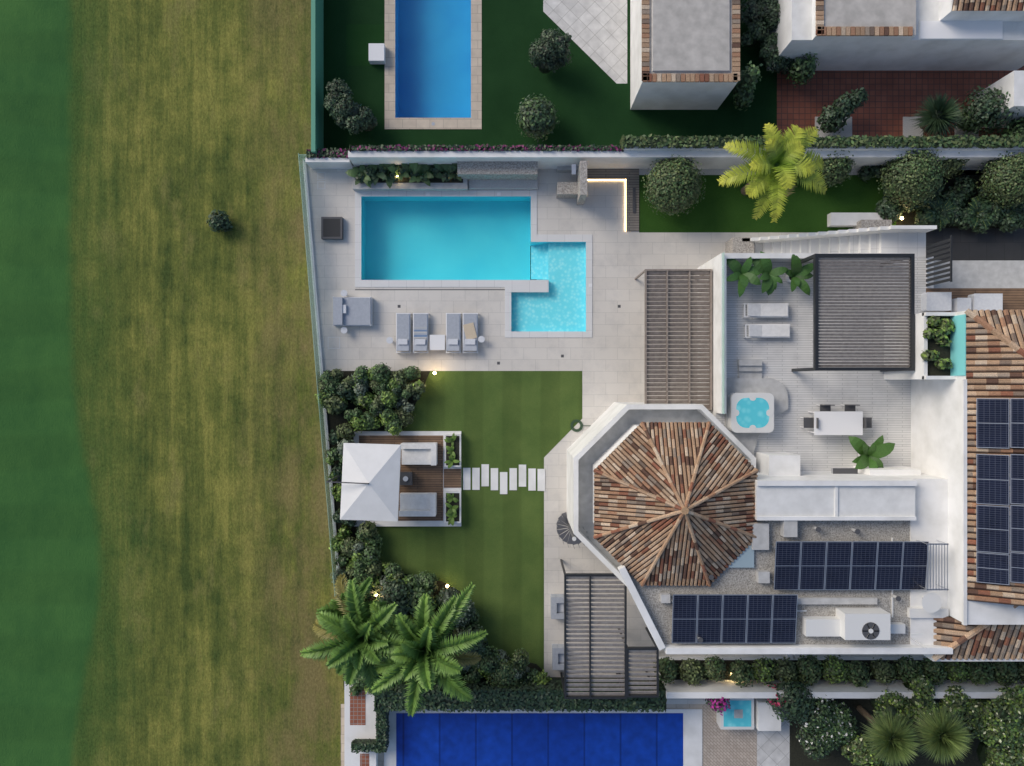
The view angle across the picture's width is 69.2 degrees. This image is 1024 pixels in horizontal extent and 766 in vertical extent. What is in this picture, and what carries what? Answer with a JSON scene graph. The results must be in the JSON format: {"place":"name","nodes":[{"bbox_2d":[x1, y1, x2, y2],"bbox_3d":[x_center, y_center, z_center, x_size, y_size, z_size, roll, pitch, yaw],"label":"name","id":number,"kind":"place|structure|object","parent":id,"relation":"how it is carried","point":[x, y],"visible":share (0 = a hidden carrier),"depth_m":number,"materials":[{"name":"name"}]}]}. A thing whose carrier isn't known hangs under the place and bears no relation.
{"place":"outdoors","nodes":[
{"label":"outdoors","id":0,"kind":"place"},
{"bbox_2d":[0,0,343,765],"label":"golf course","id":1,"kind":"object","parent":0,"point":[166,562],"visible":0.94,"depth_m":38.00,"materials":[{"name":"green plant"}]},
{"bbox_2d":[206,209,232,232],"bbox_3d":[-14.837,-8.156,37.472,1.246,0.977,1.209,-21,90,0],"label":"bush","id":2,"kind":"object","parent":1,"relation":"on","point":[218,221],"visible":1,"depth_m":37.31,"materials":[{"name":"green plant"}]},
{"bbox_2d":[302,159,339,589],"bbox_3d":[-9.422,-0.400,37.425,2.552,1.150,22.050,0,90,0],"label":"glass balustrade","id":3,"kind":"object","parent":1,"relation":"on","point":[316,307],"visible":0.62,"depth_m":37.88,"materials":[{"name":"green"}]},
{"bbox_2d":[324,0,1023,149],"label":"neighbour garden","id":4,"kind":"object","parent":1,"relation":"on","point":[586,91],"visible":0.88,"depth_m":37.99,"materials":[{"name":"green plant"}]},
{"bbox_2d":[311,0,323,153],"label":"neighbour fence","id":5,"kind":"object","parent":4,"relation":"on","point":[317,73],"visible":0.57,"depth_m":36.81,"materials":[{"name":"green glass"}]},
{"bbox_2d":[385,0,481,128],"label":"neighbour pool","id":6,"kind":"structure","parent":4,"relation":"in","point":[433,72],"depth_m":38.08,"materials":[{"name":"blue liquid"}]},
{"bbox_2d":[322,0,1023,141],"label":"shrubs","id":7,"kind":"object","parent":4,"relation":"on","point":[550,50],"visible":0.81,"depth_m":36.36,"materials":[{"name":"green plant"}]},
{"bbox_2d":[815,117,978,136],"bbox_3d":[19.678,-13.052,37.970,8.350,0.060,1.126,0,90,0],"label":"neighbour patio planters","id":8,"kind":"object","parent":4,"relation":"on","point":[908,128],"visible":0.29,"depth_m":37.94,"materials":[{"name":"grey concrete"}]},
{"bbox_2d":[911,92,964,136],"bbox_3d":[21.012,-13.138,36.664,2.529,2.672,2.531,32,90,0],"label":"spiky plant","id":9,"kind":"object","parent":4,"relation":"on","point":[939,116],"visible":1,"depth_m":36.24,"materials":[{"name":"green plant"}]},
{"bbox_2d":[375,175,895,669],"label":"lawn","id":10,"kind":"structure","parent":0,"point":[491,547],"depth_m":37.99,"materials":[{"name":"green plant"}]},
{"bbox_2d":[354,431,460,525],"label":"gazebo deck","id":11,"kind":"structure","parent":10,"relation":"on","point":[441,479],"depth_m":37.83,"materials":[{"name":"brown wood"}]},
{"bbox_2d":[326,443,400,520],"bbox_3d":[-7.127,4.741,36.450,3.635,3.100,3.749,0,90,0],"label":"cantilever parasol","id":12,"kind":"object","parent":11,"relation":"on","point":[370,480],"visible":0.92,"depth_m":35.32,"materials":[{"name":"fabric"}]},
{"bbox_2d":[400,472,412,484],"bbox_3d":[-5.367,4.838,37.612,0.627,0.425,0.645,0,90,0],"label":"fire pit table","id":13,"kind":"object","parent":11,"relation":"on","point":[406,478],"visible":0.95,"depth_m":37.45,"materials":[{"name":"grey"}]},
{"bbox_2d":[399,493,436,515],"bbox_3d":[-4.751,6.138,37.515,1.843,0.620,1.109,0,90,0],"label":"outdoor sofa","id":14,"kind":"object","parent":11,"relation":"on","point":[418,504],"visible":1,"depth_m":37.41,"materials":[{"name":"white fabric"}]},
{"bbox_2d":[401,442,437,464],"bbox_3d":[-4.689,3.579,37.515,1.790,0.620,1.110,0,90,0],"label":"outdoor sofa","id":15,"kind":"object","parent":11,"relation":"on","point":[419,453],"visible":0.98,"depth_m":37.41,"materials":[{"name":"white fabric"}]},
{"bbox_2d":[444,433,459,525],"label":"planter plants","id":16,"kind":"object","parent":11,"relation":"on","point":[451,513],"visible":1,"depth_m":37.37,"materials":[{"name":"green plant"}]},
{"bbox_2d":[463,464,544,493],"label":"stepping stones","id":17,"kind":"object","parent":10,"relation":"on","point":[503,478],"visible":1,"depth_m":37.95,"materials":[{"name":"white"}]},
{"bbox_2d":[717,123,826,222],"bbox_3d":[11.842,-9.458,35.257,5.040,5.487,4.549,0,90,0],"label":"garden palm","id":18,"kind":"object","parent":10,"relation":"on","point":[779,162],"visible":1,"depth_m":33.02,"materials":[{"name":"green plant"}]},
{"bbox_2d":[306,163,993,703],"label":"terrace paving","id":19,"kind":"structure","parent":0,"point":[606,359],"depth_m":37.99,"materials":[{"name":"beige tile"}]},
{"bbox_2d":[317,172,339,348],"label":"drain covers","id":20,"kind":"object","parent":19,"relation":"on","point":[333,342],"visible":1,"depth_m":37.98,"materials":[{"name":"grey metal"}]},
{"bbox_2d":[321,217,342,239],"bbox_3d":[-9.163,-7.888,37.847,1.061,0.305,1.108,0,90,0],"label":"planter box","id":21,"kind":"object","parent":19,"relation":"on","point":[331,228],"visible":1,"depth_m":37.70,"materials":[{"name":"grey"}]},
{"bbox_2d":[341,327,346,333],"bbox_3d":[-8.509,-2.673,37.790,0.340,0.420,0.335,0,90,0],"label":"side table","id":22,"kind":"object","parent":19,"relation":"on","point":[343,330],"visible":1,"depth_m":37.58,"materials":[{"name":"white plastic"}]},
{"bbox_2d":[341,290,346,296],"bbox_3d":[-8.509,-4.545,37.790,0.340,0.420,0.335,0,90,0],"label":"side table","id":23,"kind":"object","parent":19,"relation":"on","point":[343,293],"visible":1,"depth_m":37.58,"materials":[{"name":"white plastic"}]},
{"bbox_2d":[333,297,372,325],"bbox_3d":[-8.091,-3.631,37.665,1.927,0.570,1.465,0,90,0],"label":"day bed","id":24,"kind":"object","parent":19,"relation":"on","point":[352,311],"visible":1,"depth_m":37.55,"materials":[{"name":"grey fabric"}]},
{"bbox_2d":[386,337,392,343],"bbox_3d":[-6.196,-2.164,37.790,0.340,0.420,0.335,0,90,0],"label":"side table","id":25,"kind":"object","parent":19,"relation":"on","point":[389,340],"visible":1,"depth_m":37.58,"materials":[{"name":"white plastic"}]},
{"bbox_2d":[396,313,410,352],"bbox_3d":[-5.527,-2.546,37.741,0.727,0.518,2.036,0,90,0],"label":"sun lounger","id":26,"kind":"object","parent":19,"relation":"on","point":[403,331],"visible":1,"depth_m":37.64,"materials":[{"name":"white fabric"}]},
{"bbox_2d":[413,313,428,352],"bbox_3d":[-4.642,-2.546,37.741,0.775,0.518,2.036,0,90,0],"label":"sun lounger","id":27,"kind":"object","parent":19,"relation":"on","point":[420,319],"visible":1,"depth_m":37.64,"materials":[{"name":"white fabric"}]},
{"bbox_2d":[414,327,426,338],"bbox_3d":[-4.645,-2.546,37.627,0.673,0.025,0.582,0,90,0],"label":"towel on lounger","id":28,"kind":"object","parent":27,"relation":"on","point":[420,332],"visible":1,"depth_m":37.62,"materials":[{"name":"fabric"}]},
{"bbox_2d":[430,335,444,349],"bbox_3d":[-3.791,-2.060,37.820,0.774,0.360,0.778,0,90,0],"label":"side table","id":29,"kind":"object","parent":19,"relation":"on","point":[437,342],"visible":1,"depth_m":37.64,"materials":[{"name":"white"}]},
{"bbox_2d":[353,161,537,190],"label":"wall","id":30,"kind":"structure","parent":19,"relation":"on","point":[500,175],"depth_m":37.54,"materials":[{"name":"concrete"}]},
{"bbox_2d":[345,163,461,187],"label":"planter shrubs","id":31,"kind":"object","parent":30,"relation":"in","point":[389,173],"visible":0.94,"depth_m":37.20,"materials":[{"name":"green plant"}]},
{"bbox_2d":[446,313,460,352],"bbox_3d":[-2.985,-2.546,37.741,0.749,0.518,2.036,0,90,0],"label":"sun lounger","id":32,"kind":"object","parent":19,"relation":"on","point":[453,331],"visible":1,"depth_m":37.64,"materials":[{"name":"white fabric"}]},
{"bbox_2d":[463,313,477,352],"bbox_3d":[-2.120,-2.546,37.741,0.778,0.518,2.036,0,90,0],"label":"sun lounger","id":33,"kind":"object","parent":19,"relation":"on","point":[470,344],"visible":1,"depth_m":37.64,"materials":[{"name":"white fabric"}]},
{"bbox_2d":[463,323,476,338],"bbox_3d":[-2.127,-2.618,37.620,0.550,0.030,0.800,-14,90,0],"label":"towel on lounger","id":34,"kind":"object","parent":33,"relation":"on","point":[469,331],"visible":1,"depth_m":37.60,"materials":[{"name":"beige fabric"}]},
{"bbox_2d":[355,190,591,337],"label":"pool","id":35,"kind":"structure","parent":19,"relation":"in","point":[480,238],"depth_m":38.05,"materials":[{"name":"liquid"}]},
{"bbox_2d":[478,336,484,342],"bbox_3d":[-1.549,-2.218,37.790,0.340,0.420,0.335,0,90,0],"label":"side table","id":36,"kind":"object","parent":19,"relation":"on","point":[481,339],"visible":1,"depth_m":37.58,"materials":[{"name":"white plastic"}]},
{"bbox_2d":[355,289,620,364],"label":"terrace drains","id":37,"kind":"object","parent":19,"relation":"on","point":[498,363],"visible":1,"depth_m":37.99,"materials":[{"name":"grey metal"}]},
{"bbox_2d":[373,677,666,712],"bbox_3d":[0.394,15.495,37.042,14.368,1.916,1.234,0,90,0],"label":"hedge","id":38,"kind":"object","parent":19,"relation":"on","point":[546,697],"visible":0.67,"depth_m":36.21,"materials":[{"name":"green plant"}]},
{"bbox_2d":[551,594,563,618],"bbox_3d":[2.307,11.349,37.690,0.667,0.620,1.094,0,90,0],"label":"pergola armchair","id":39,"kind":"object","parent":19,"relation":"on","point":[557,606],"visible":0.93,"depth_m":37.38,"materials":[{"name":"grey fabric"}]},
{"bbox_2d":[552,644,563,669],"bbox_3d":[2.368,13.905,37.690,0.646,0.620,1.112,0,90,0],"label":"pergola armchair","id":40,"kind":"object","parent":19,"relation":"on","point":[557,656],"visible":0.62,"depth_m":37.38,"materials":[{"name":"grey fabric"}]},
{"bbox_2d":[556,161,586,204],"bbox_3d":[3.043,-10.222,36.950,1.541,2.100,2.236,0,90,0],"label":"outdoor shower","id":41,"kind":"object","parent":19,"relation":"on","point":[577,190],"visible":0.95,"depth_m":37.10,"materials":[{"name":"stone"}]},
{"bbox_2d":[556,512,586,548],"bbox_3d":[2.884,7.228,35.875,1.328,4.250,1.315,0,90,0],"label":"spiral stair","id":42,"kind":"object","parent":19,"relation":"on","point":[573,539],"visible":0.86,"depth_m":36.68,"materials":[{"name":"silver metal"}]},
{"bbox_2d":[570,419,590,431],"bbox_3d":[3.750,2.182,37.962,1.519,0.043,0.638,0,90,0],"label":"garden hose coil","id":43,"kind":"object","parent":19,"relation":"on","point":[573,422],"visible":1,"depth_m":37.95,"materials":[{"name":"green rubber"}]},
{"bbox_2d":[560,559,658,698],"bbox_3d":[4.695,11.960,36.487,4.450,3.025,5.880,0,90,0],"label":"pergola","id":44,"kind":"object","parent":19,"relation":"on","point":[624,684],"visible":0.96,"depth_m":35.08,"materials":[{"name":"grey metal"}]},
{"bbox_2d":[587,169,638,230],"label":"bench","id":45,"kind":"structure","parent":19,"relation":"on","point":[630,177],"depth_m":37.94,"materials":[{"name":"grey"}]},
{"bbox_2d":[305,147,1023,168],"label":"boundary wall","id":46,"kind":"structure","parent":19,"relation":"on","point":[706,157],"depth_m":36.00,"materials":[{"name":"white paint"}]},
{"bbox_2d":[306,134,1023,157],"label":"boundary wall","id":47,"kind":"structure","parent":46,"relation":"attached to","point":[857,141],"depth_m":35.51,"materials":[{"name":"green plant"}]},
{"bbox_2d":[635,269,711,409],"bbox_3d":[7.860,-2.045,36.487,3.160,3.025,6.650,0,90,0],"label":"pergola","id":48,"kind":"object","parent":19,"relation":"on","point":[701,282],"visible":0.89,"depth_m":35.08,"materials":[{"name":"beige wood"}]},
{"bbox_2d":[567,213,1023,653],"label":"house","id":49,"kind":"structure","parent":19,"relation":"on","point":[914,488],"depth_m":33.75,"materials":[{"name":"white paint"}]},
{"bbox_2d":[593,422,758,586],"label":"tiled roof","id":50,"kind":"structure","parent":49,"relation":"on","point":[674,503],"depth_m":31.00,"materials":[{"name":"brown tile"}]},
{"bbox_2d":[737,360,761,377],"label":"spa steps","id":51,"kind":"structure","parent":49,"relation":"on","point":[749,368],"depth_m":34.38,"materials":[{"name":"plastic"}]},
{"bbox_2d":[728,393,773,432],"bbox_3d":[10.965,1.358,34.095,1.941,0.610,1.811,0,90,0],"label":"hot tub","id":52,"kind":"object","parent":49,"relation":"on","point":[750,412],"visible":1,"depth_m":33.80,"materials":[{"name":"white plastic"}]},
{"bbox_2d":[742,303,788,317],"bbox_3d":[11.761,-3.361,34.341,2.052,0.518,0.655,0,90,0],"label":"sun lounger","id":53,"kind":"object","parent":49,"relation":"on","point":[767,310],"visible":1,"depth_m":34.24,"materials":[{"name":"white fabric"}]},
{"bbox_2d":[743,324,789,337],"bbox_3d":[11.826,-2.410,34.341,2.072,0.518,0.632,0,90,0],"label":"sun lounger","id":54,"kind":"object","parent":49,"relation":"on","point":[769,330],"visible":1,"depth_m":34.24,"materials":[{"name":"white"}]},
{"bbox_2d":[696,526,900,642],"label":"roof vent pipes","id":55,"kind":"object","parent":49,"relation":"on","point":[745,559],"visible":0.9,"depth_m":31.56,"materials":[{"name":"metal"}]},
{"bbox_2d":[660,520,948,648],"bbox_3d":[12.424,8.326,31.050,12.228,1.300,5.108,0,90,0],"label":"roof equipment","id":56,"kind":"object","parent":49,"relation":"on","point":[859,623],"visible":0.98,"depth_m":31.25,"materials":[{"name":"white metal"}]},
{"bbox_2d":[800,417,818,428],"bbox_3d":[13.678,1.827,34.148,0.490,0.905,0.480,0,90,0],"label":"dining chair","id":57,"kind":"object","parent":49,"relation":"on","point":[808,422],"visible":1,"depth_m":34.15,"materials":[{"name":"grey"}]},
{"bbox_2d":[820,405,834,410],"bbox_3d":[14.423,1.235,34.148,0.480,0.905,0.490,0,90,0],"label":"dining chair","id":58,"kind":"object","parent":49,"relation":"on","point":[825,407],"visible":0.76,"depth_m":34.15,"materials":[{"name":"grey"}]},
{"bbox_2d":[808,411,862,434],"bbox_3d":[14.896,1.835,34.225,2.212,0.750,1.079,0,90,0],"label":"dining table","id":59,"kind":"object","parent":49,"relation":"on","point":[840,422],"visible":1,"depth_m":33.85,"materials":[{"name":"white"}]},
{"bbox_2d":[726,251,954,468],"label":"potted plants","id":60,"kind":"object","parent":49,"relation":"on","point":[746,273],"visible":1,"depth_m":33.69,"materials":[{"name":"green plant"}]},
{"bbox_2d":[670,398,1023,642],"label":"solar panels","id":61,"kind":"object","parent":49,"relation":"on","point":[894,565],"visible":0.99,"depth_m":31.20,"materials":[{"name":"blue glass"}]},
{"bbox_2d":[845,405,859,410],"bbox_3d":[15.565,1.235,34.148,0.480,0.905,0.490,0,90,0],"label":"dining chair","id":62,"kind":"object","parent":49,"relation":"on","point":[849,407],"visible":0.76,"depth_m":34.15,"materials":[{"name":"grey"}]},
{"bbox_2d":[791,254,914,371],"bbox_3d":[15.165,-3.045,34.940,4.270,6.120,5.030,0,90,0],"label":"pergola","id":63,"kind":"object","parent":49,"relation":"on","point":[863,293],"depth_m":31.98,"materials":[{"name":"grey metal"}]},
{"bbox_2d":[863,417,871,428],"bbox_3d":[16.311,1.827,34.148,0.490,0.905,0.480,0,90,0],"label":"dining chair","id":64,"kind":"object","parent":49,"relation":"on","point":[867,422],"visible":0.76,"depth_m":34.15,"materials":[{"name":"grey"}]},
{"bbox_2d":[926,235,951,285],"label":"stair gate","id":65,"kind":"structure","parent":49,"relation":"attached to","point":[940,262],"depth_m":33.50,"materials":[{"name":"grey metal"}]},
{"bbox_2d":[921,292,1002,311],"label":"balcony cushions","id":66,"kind":"object","parent":49,"relation":"on","point":[937,301],"visible":0.81,"depth_m":34.10,"materials":[{"name":"white fabric"}]},
{"bbox_2d":[923,308,1023,660],"bbox_3d":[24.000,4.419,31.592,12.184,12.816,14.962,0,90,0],"label":"tile roof","id":67,"kind":"structure","parent":49,"relation":"attached to","point":[994,353],"depth_m":30.24,"materials":[{"name":"brown"}]},
{"bbox_2d":[659,654,1023,697],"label":"boundary wall","id":68,"kind":"structure","parent":19,"relation":"on","point":[726,688],"depth_m":36.68,"materials":[{"name":"white paint"}]},
{"bbox_2d":[653,654,1023,687],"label":"hedge","id":69,"kind":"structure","parent":68,"relation":"on","point":[834,668],"depth_m":36.59,"materials":[{"name":"green plant"}]},
{"bbox_2d":[341,681,982,765],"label":"neighbour ground","id":70,"kind":"structure","parent":0,"point":[684,735],"depth_m":37.94,"materials":[{"name":"beige stone"}]},
{"bbox_2d":[351,674,1023,765],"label":"shrubs","id":71,"kind":"object","parent":70,"relation":"on","point":[996,724],"visible":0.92,"depth_m":35.87,"materials":[{"name":"green plant"}]},
{"bbox_2d":[716,698,753,729],"bbox_3d":[11.302,16.571,37.590,1.673,0.820,1.602,0,90,0],"label":"hot tub","id":72,"kind":"object","parent":70,"relation":"on","point":[739,715],"visible":0.78,"depth_m":37.20,"materials":[{"name":"white"}]},
{"bbox_2d":[856,702,974,765],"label":"palm trees","id":73,"kind":"object","parent":70,"relation":"on","point":[944,735],"visible":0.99,"depth_m":34.29,"materials":[{"name":"green plant"}]},
{"bbox_2d":[324,169,1023,684],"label":"garden bed soil","id":74,"kind":"structure","parent":0,"point":[992,243],"depth_m":37.98,"materials":[{"name":"brown soil"}]},
{"bbox_2d":[299,574,487,716],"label":"palm trees","id":75,"kind":"object","parent":74,"relation":"on","point":[351,623],"visible":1,"depth_m":32.48,"materials":[{"name":"green plant"}]},
{"bbox_2d":[314,363,551,696],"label":"shrubs","id":76,"kind":"object","parent":74,"relation":"on","point":[395,391],"visible":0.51,"depth_m":37.03,"materials":[{"name":"green plant"}]},
{"bbox_2d":[641,147,1023,233],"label":"shrubs","id":77,"kind":"object","parent":74,"relation":"on","point":[911,183],"visible":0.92,"depth_m":36.32,"materials":[{"name":"green plant"}]},
{"bbox_2d":[925,196,1023,230],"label":"shrubs","id":78,"kind":"object","parent":74,"relation":"on","point":[946,207],"visible":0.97,"depth_m":37.14,"materials":[{"name":"green plant"}]},
{"bbox_2d":[630,0,739,109],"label":"neighbour house","id":79,"kind":"structure","parent":0,"point":[684,54],"depth_m":34.31,"materials":[{"name":"paint"}]},
{"bbox_2d":[767,0,1023,127],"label":"neighbour house","id":80,"kind":"structure","parent":0,"point":[887,35],"depth_m":34.65,"materials":[{"name":"white paint"}]},
{"bbox_2d":[952,0,1023,10],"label":"tiled roof","id":81,"kind":"structure","parent":80,"relation":"attached to","point":[988,5],"depth_m":33.49,"materials":[{"name":"brown tile"}]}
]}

